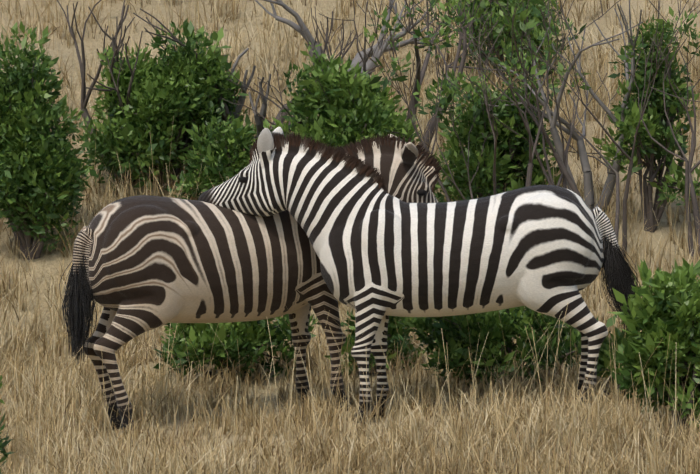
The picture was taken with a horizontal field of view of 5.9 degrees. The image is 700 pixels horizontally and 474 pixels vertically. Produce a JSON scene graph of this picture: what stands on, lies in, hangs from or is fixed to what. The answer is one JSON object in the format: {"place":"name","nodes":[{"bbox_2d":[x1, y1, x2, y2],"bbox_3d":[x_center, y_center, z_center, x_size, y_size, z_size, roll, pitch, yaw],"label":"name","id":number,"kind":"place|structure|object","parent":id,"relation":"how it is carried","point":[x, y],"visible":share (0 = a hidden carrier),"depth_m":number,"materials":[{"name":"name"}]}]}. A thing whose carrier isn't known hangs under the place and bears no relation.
{"place":"outdoors","nodes":[
{"label":"outdoors","id":0,"kind":"place"},
{"bbox_2d":[0,0,699,473],"bbox_3d":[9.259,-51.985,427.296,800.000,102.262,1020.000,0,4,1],"label":"ground","id":1,"kind":"structure","parent":0,"point":[96,46],"depth_m":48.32,"materials":[{"name":"beige plant"}]},
{"bbox_2d":[0,375,14,473],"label":"bush","id":2,"kind":"object","parent":1,"relation":"on","point":[3,450],"visible":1,"depth_m":34.23,"materials":[{"name":"green plant"}]},
{"bbox_2d":[0,21,97,259],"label":"bush","id":3,"kind":"object","parent":1,"relation":"on","point":[40,172],"visible":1,"depth_m":45.40,"materials":[{"name":"green plant"}]},
{"bbox_2d":[57,0,142,183],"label":"bare shrub","id":4,"kind":"object","parent":1,"relation":"on","point":[85,97],"visible":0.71,"depth_m":46.71,"materials":[{"name":"grey plant"}]},
{"bbox_2d":[72,18,256,190],"bbox_3d":[-1.265,-0.909,46.804,1.464,1.227,1.172,-2,4,-27],"label":"bush","id":5,"kind":"object","parent":1,"relation":"on","point":[178,83],"visible":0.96,"depth_m":46.47,"materials":[{"name":"green plant"}]},
{"bbox_2d":[164,113,257,199],"bbox_3d":[-0.920,-0.495,46.201,0.694,0.704,0.625,0,4,1],"label":"bush","id":6,"kind":"object","parent":1,"relation":"on","point":[234,137],"visible":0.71,"depth_m":46.08,"materials":[{"name":"green plant"}]},
{"bbox_2d":[153,314,320,378],"bbox_3d":[-0.728,0.524,41.981,1.027,0.812,0.818,2,4,22],"label":"bush","id":7,"kind":"object","parent":1,"relation":"on","point":[252,337],"visible":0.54,"depth_m":41.85,"materials":[{"name":"green plant"}]},
{"bbox_2d":[224,48,270,143],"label":"bare branches","id":8,"kind":"object","parent":1,"relation":"on","point":[259,119],"visible":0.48,"depth_m":46.52,"materials":[{"name":"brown wood"}]},
{"bbox_2d":[59,133,442,433],"bbox_3d":[-0.556,0.256,40.498,2.422,1.776,0.819,-1,4,-10],"label":"zebra","id":9,"kind":"object","parent":1,"relation":"on","point":[141,264],"visible":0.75,"depth_m":40.17},
{"bbox_2d":[133,8,380,150],"bbox_3d":[-0.524,-0.983,46.816,2.046,1.218,0.729,-2,4,-27],"label":"bare shrub","id":10,"kind":"object","parent":1,"relation":"on","point":[224,118],"visible":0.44,"depth_m":46.72,"materials":[{"name":"grey plant"}]},
{"bbox_2d":[255,0,438,75],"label":"bare branches","id":11,"kind":"object","parent":1,"relation":"on","point":[307,33],"visible":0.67,"depth_m":48.15,"materials":[{"name":"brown wood"}]},
{"bbox_2d":[263,42,439,164],"bbox_3d":[0.029,-0.732,46.067,1.231,1.246,1.100,3,5,32],"label":"bush","id":12,"kind":"object","parent":1,"relation":"on","point":[348,108],"visible":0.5,"depth_m":45.84,"materials":[{"name":"green plant"}]},
{"bbox_2d":[324,310,425,375],"bbox_3d":[0.184,0.600,42.087,0.551,0.634,0.568,3,5,36],"label":"bush","id":13,"kind":"object","parent":1,"relation":"on","point":[392,332],"visible":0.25,"depth_m":42.03,"materials":[{"name":"green plant"}]},
{"bbox_2d":[222,0,528,153],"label":"bare branches","id":14,"kind":"object","parent":1,"relation":"on","point":[420,75],"visible":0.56,"depth_m":46.40,"materials":[{"name":"grey plant"}]},
{"bbox_2d":[198,127,642,423],"bbox_3d":[0.409,0.225,40.110,2.667,1.732,0.623,0,4,4],"label":"zebra","id":15,"kind":"object","parent":1,"relation":"on","point":[383,254],"visible":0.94,"depth_m":39.91},
{"bbox_2d":[359,0,536,201],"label":"thicket shrub","id":16,"kind":"object","parent":1,"relation":"on","point":[453,92],"visible":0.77,"depth_m":44.98,"materials":[{"name":"green plant"}]},
{"bbox_2d":[434,76,562,201],"bbox_3d":[0.964,-0.548,45.452,0.979,1.128,0.877,0,4,1],"label":"bush","id":17,"kind":"object","parent":1,"relation":"on","point":[513,146],"visible":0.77,"depth_m":45.36,"materials":[{"name":"green plant"}]},
{"bbox_2d":[398,306,616,388],"bbox_3d":[0.958,0.589,41.237,1.355,0.758,0.977,0,4,1],"label":"bush","id":18,"kind":"object","parent":1,"relation":"on","point":[515,322],"visible":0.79,"depth_m":40.99,"materials":[{"name":"green plant"}]},
{"bbox_2d":[445,0,578,82],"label":"bush","id":19,"kind":"object","parent":1,"relation":"on","point":[497,47],"visible":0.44,"depth_m":48.23,"materials":[{"name":"green plant"}]},
{"bbox_2d":[435,0,620,194],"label":"thicket shrub","id":20,"kind":"object","parent":1,"relation":"on","point":[446,18],"visible":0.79,"depth_m":43.85,"materials":[{"name":"grey plant"}]},
{"bbox_2d":[412,0,699,258],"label":"thicket shrub","id":21,"kind":"object","parent":1,"relation":"on","point":[531,52],"visible":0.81,"depth_m":44.26,"materials":[{"name":"grey plant"}]},
{"bbox_2d":[483,0,642,211],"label":"dead shrub","id":22,"kind":"object","parent":1,"relation":"on","point":[587,174],"visible":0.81,"depth_m":45.22,"materials":[{"name":"grey wood"}]},
{"bbox_2d":[597,325,638,399],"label":"bush","id":23,"kind":"object","parent":1,"relation":"on","point":[606,351],"visible":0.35,"depth_m":40.21,"materials":[{"name":"green plant"}]},
{"bbox_2d":[592,14,699,232],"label":"tall bush","id":24,"kind":"object","parent":1,"relation":"on","point":[654,118],"visible":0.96,"depth_m":45.06,"materials":[{"name":"green plant"}]},
{"bbox_2d":[608,257,699,441],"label":"bush","id":25,"kind":"object","parent":1,"relation":"on","point":[670,307],"visible":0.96,"depth_m":38.54,"materials":[{"name":"green plant"}]},
{"bbox_2d":[617,0,699,261],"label":"thicket shrub","id":26,"kind":"object","parent":1,"relation":"on","point":[689,185],"visible":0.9,"depth_m":44.67,"materials":[{"name":"grey plant"}]}
]}

